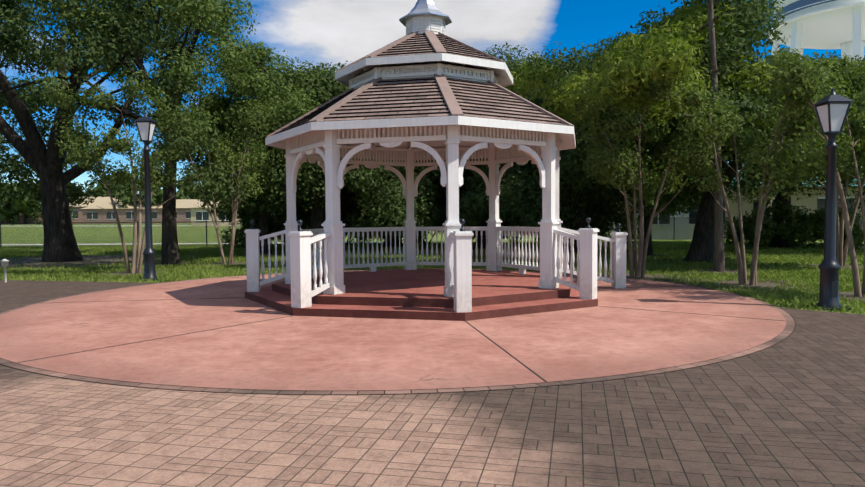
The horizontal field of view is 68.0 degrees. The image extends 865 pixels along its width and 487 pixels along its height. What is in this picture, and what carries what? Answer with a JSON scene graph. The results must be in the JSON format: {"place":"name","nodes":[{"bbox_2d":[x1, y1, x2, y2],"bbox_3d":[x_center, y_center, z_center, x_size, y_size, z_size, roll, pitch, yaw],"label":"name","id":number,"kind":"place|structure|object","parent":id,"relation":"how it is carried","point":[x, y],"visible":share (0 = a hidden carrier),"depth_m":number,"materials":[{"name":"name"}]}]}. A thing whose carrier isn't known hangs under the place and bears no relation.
{"place":"outdoors","nodes":[
{"label":"outdoors","id":0,"kind":"place"},
{"bbox_2d":[0,280,864,486],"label":"plaza pavers","id":1,"kind":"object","parent":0,"point":[789,411],"depth_m":4.10,"materials":[{"name":"brick"}]},
{"bbox_2d":[1,259,8,281],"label":"path light","id":2,"kind":"object","parent":1,"relation":"on","point":[4,263],"visible":0.9,"depth_m":13.94,"materials":[{"name":"metal"}]},
{"bbox_2d":[0,270,795,394],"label":"concrete pad","id":3,"kind":"object","parent":1,"relation":"on","point":[221,334],"visible":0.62,"depth_m":6.98,"materials":[{"name":"pink"}]},
{"bbox_2d":[244,0,627,320],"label":"gazebo","id":4,"kind":"object","parent":3,"relation":"on","point":[426,88],"visible":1,"depth_m":9.87,"materials":[{"name":"white paint"}]},
{"bbox_2d":[0,216,864,314],"bbox_3d":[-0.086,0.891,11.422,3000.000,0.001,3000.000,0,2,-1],"label":"ground grass","id":5,"kind":"structure","parent":0,"point":[194,235],"depth_m":40.60,"materials":[{"name":"green plant"}]},
{"bbox_2d":[0,0,103,224],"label":"oak tree","id":6,"kind":"object","parent":5,"relation":"on","point":[9,46],"visible":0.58,"depth_m":23.15,"materials":[{"name":"green plant"}]},
{"bbox_2d":[1,197,117,223],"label":"school building","id":7,"kind":"structure","parent":5,"relation":"on","point":[79,216],"depth_m":187.03,"materials":[{"name":"brick"}]},
{"bbox_2d":[0,0,268,261],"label":"oak tree","id":8,"kind":"object","parent":5,"relation":"on","point":[47,165],"visible":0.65,"depth_m":19.92,"materials":[{"name":"green plant"}]},
{"bbox_2d":[81,199,203,223],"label":"school building","id":9,"kind":"structure","parent":5,"relation":"on","point":[94,213],"depth_m":179.44,"materials":[{"name":"brick"}]},
{"bbox_2d":[134,112,159,280],"bbox_3d":[-6.311,-1.049,14.216,0.400,3.730,0.400,0,2,-1],"label":"lamp post","id":10,"kind":"object","parent":5,"relation":"on","point":[146,125],"visible":0.96,"depth_m":14.16,"materials":[{"name":"black metal"}]},
{"bbox_2d":[20,0,312,264],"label":"elm tree","id":11,"kind":"object","parent":5,"relation":"on","point":[215,23],"visible":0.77,"depth_m":18.41,"materials":[{"name":"green plant"}]},
{"bbox_2d":[2,225,402,244],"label":"sidewalk paths","id":12,"kind":"structure","parent":5,"relation":"on","point":[154,243],"depth_m":34.50,"materials":[{"name":"concrete"}]},
{"bbox_2d":[187,200,277,225],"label":"building","id":13,"kind":"structure","parent":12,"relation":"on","point":[198,213],"depth_m":111.70,"materials":[{"name":"beige metal"}]},
{"bbox_2d":[160,42,335,254],"bbox_3d":[-6.489,-3.372,23.368,6.509,7.916,6.836,0,2,-1],"label":"tree","id":14,"kind":"object","parent":5,"relation":"on","point":[263,220],"visible":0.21,"depth_m":22.02,"materials":[{"name":"green plant"}]},
{"bbox_2d":[219,205,349,247],"bbox_3d":[-6.562,-1.365,29.923,6.243,3.185,6.639,0,2,-1],"label":"hedge shrub","id":15,"kind":"object","parent":5,"relation":"on","point":[240,235],"visible":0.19,"depth_m":28.04,"materials":[{"name":"green plant"}]},
{"bbox_2d":[199,61,445,251],"bbox_3d":[-3.907,-3.203,24.991,9.021,7.393,9.075,0,2,-1],"label":"oak tree","id":16,"kind":"object","parent":5,"relation":"on","point":[364,181],"visible":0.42,"depth_m":22.61,"materials":[{"name":"green plant"}]},
{"bbox_2d":[269,190,423,245],"bbox_3d":[-4.231,-1.724,30.406,7.636,3.826,7.522,0,2,-1],"label":"hedge shrub","id":17,"kind":"object","parent":5,"relation":"on","point":[306,221],"visible":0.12,"depth_m":28.16,"materials":[{"name":"green plant"}]},
{"bbox_2d":[269,161,484,246],"bbox_3d":[-1.779,-3.908,29.317,10.529,8.559,11.133,0,2,-1],"label":"oak tree","id":18,"kind":"object","parent":5,"relation":"on","point":[439,206],"visible":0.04,"depth_m":25.94,"materials":[{"name":"green plant"}]},
{"bbox_2d":[345,187,510,243],"bbox_3d":[-0.369,-1.526,31.231,8.513,3.311,8.101,0,2,-1],"label":"hedge shrub","id":19,"kind":"object","parent":5,"relation":"on","point":[392,239],"visible":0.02,"depth_m":29.08,"materials":[{"name":"green plant"}]},
{"bbox_2d":[0,166,862,224],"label":"tree line","id":20,"kind":"object","parent":5,"relation":"on","point":[12,206],"visible":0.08,"depth_m":180.41,"materials":[{"name":"green plant"}]},
{"bbox_2d":[0,216,862,247],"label":"chain link fence","id":21,"kind":"object","parent":5,"relation":"on","point":[158,241],"visible":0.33,"depth_m":30.04,"materials":[{"name":"grey metal"}]},
{"bbox_2d":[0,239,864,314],"bbox_3d":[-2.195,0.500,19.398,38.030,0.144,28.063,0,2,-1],"label":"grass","id":22,"kind":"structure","parent":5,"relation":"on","point":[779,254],"depth_m":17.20,"materials":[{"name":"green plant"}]},
{"bbox_2d":[0,247,864,301],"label":"mulch beds","id":23,"kind":"object","parent":5,"relation":"on","point":[29,262],"visible":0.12,"depth_m":17.03,"materials":[{"name":"brown soil"}]},
{"bbox_2d":[31,67,198,273],"bbox_3d":[-7.486,-1.635,15.546,3.637,4.919,2.663,-2,3,-39],"label":"crape myrtle","id":24,"kind":"object","parent":23,"relation":"on","point":[81,146],"visible":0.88,"depth_m":15.30,"materials":[{"name":"green plant"}]},
{"bbox_2d":[138,80,279,263],"bbox_3d":[-6.550,-1.957,18.963,3.876,5.273,3.598,-1,3,-17],"label":"crape myrtle","id":25,"kind":"object","parent":23,"relation":"on","point":[252,122],"visible":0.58,"depth_m":18.83,"materials":[{"name":"green plant"}]},
{"bbox_2d":[564,51,725,277],"bbox_3d":[4.625,-1.504,13.955,3.224,4.620,3.292,1,3,35],"label":"crape myrtle","id":26,"kind":"object","parent":23,"relation":"on","point":[617,170],"visible":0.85,"depth_m":13.61,"materials":[{"name":"green plant"}]},
{"bbox_2d":[758,55,864,266],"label":"crape myrtle","id":27,"kind":"object","parent":23,"relation":"on","point":[841,254],"visible":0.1,"depth_m":16.03,"materials":[{"name":"green plant"}]},
{"bbox_2d":[346,42,623,248],"bbox_3d":[1.964,-3.893,27.326,11.004,8.561,11.165,0,2,-1],"label":"oak tree","id":28,"kind":"object","parent":5,"relation":"on","point":[475,220],"visible":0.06,"depth_m":24.48,"materials":[{"name":"green plant"}]},
{"bbox_2d":[430,204,568,244],"bbox_3d":[3.511,-1.612,29.429,7.278,3.579,8.040,0,2,-1],"label":"hedge shrub","id":29,"kind":"object","parent":5,"relation":"on","point":[505,223],"visible":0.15,"depth_m":28.34,"materials":[{"name":"green plant"}]},
{"bbox_2d":[534,192,639,243],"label":"hedge shrub","id":30,"kind":"object","parent":5,"relation":"on","point":[624,228],"visible":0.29,"depth_m":26.30,"materials":[{"name":"green plant"}]},
{"bbox_2d":[459,39,728,252],"bbox_3d":[5.377,-3.349,23.607,9.381,7.740,10.044,0,2,-1],"label":"oak tree","id":31,"kind":"object","parent":5,"relation":"on","point":[518,193],"visible":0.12,"depth_m":21.24,"materials":[{"name":"green plant"}]},
{"bbox_2d":[560,112,734,255],"bbox_3d":[6.948,-2.599,21.204,5.650,6.388,5.646,0,2,-1],"label":"tree","id":32,"kind":"object","parent":5,"relation":"on","point":[650,247],"visible":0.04,"depth_m":20.04,"materials":[{"name":"green plant"}]},
{"bbox_2d":[637,189,727,239],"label":"building","id":33,"kind":"structure","parent":5,"relation":"on","point":[692,215],"depth_m":35.66,"materials":[{"name":"grey"}]},
{"bbox_2d":[504,0,864,271],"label":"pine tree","id":34,"kind":"object","parent":5,"relation":"on","point":[623,65],"visible":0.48,"depth_m":15.06,"materials":[{"name":"green plant"}]},
{"bbox_2d":[531,0,864,261],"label":"oak tree","id":35,"kind":"object","parent":5,"relation":"on","point":[747,33],"visible":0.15,"depth_m":16.59,"materials":[{"name":"green plant"}]},
{"bbox_2d":[611,171,864,238],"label":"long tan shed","id":36,"kind":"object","parent":5,"relation":"on","point":[814,202],"visible":0.1,"depth_m":34.62,"materials":[{"name":"grey"}]},
{"bbox_2d":[653,52,858,284],"bbox_3d":[6.212,-1.373,12.274,3.090,4.480,3.508,-3,3,-45],"label":"crape myrtle","id":37,"kind":"object","parent":5,"relation":"on","point":[738,139],"visible":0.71,"depth_m":12.22,"materials":[{"name":"green plant"}]},
{"bbox_2d":[661,0,864,247],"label":"oak tree","id":38,"kind":"object","parent":5,"relation":"on","point":[776,241],"depth_m":26.07,"materials":[{"name":"green plant"}]},
{"bbox_2d":[723,198,863,248],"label":"hedge shrub","id":39,"kind":"object","parent":5,"relation":"on","point":[805,227],"visible":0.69,"depth_m":25.18,"materials":[{"name":"green plant"}]},
{"bbox_2d":[729,51,864,198],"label":"oak tree","id":40,"kind":"object","parent":5,"relation":"on","point":[816,180],"visible":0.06,"depth_m":25.58,"materials":[{"name":"green plant"}]},
{"bbox_2d":[755,46,864,296],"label":"crape myrtle","id":41,"kind":"object","parent":5,"relation":"on","point":[805,97],"visible":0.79,"depth_m":10.60,"materials":[{"name":"green plant"}]},
{"bbox_2d":[807,88,852,309],"bbox_3d":[5.743,-0.649,9.245,0.400,3.180,0.400,0,2,-1],"label":"lamp post","id":42,"kind":"object","parent":5,"relation":"on","point":[832,109],"visible":0.94,"depth_m":9.19,"materials":[{"name":"black metal"}]},
{"bbox_2d":[0,0,864,196],"label":"sky","id":43,"kind":"structure","parent":0,"point":[317,31],"materials":[{"name":"blue"}]},
{"bbox_2d":[769,0,864,160],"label":"water tower","id":44,"kind":"structure","parent":0,"point":[825,24],"depth_m":87.67,"materials":[{"name":"metal"}]}
]}

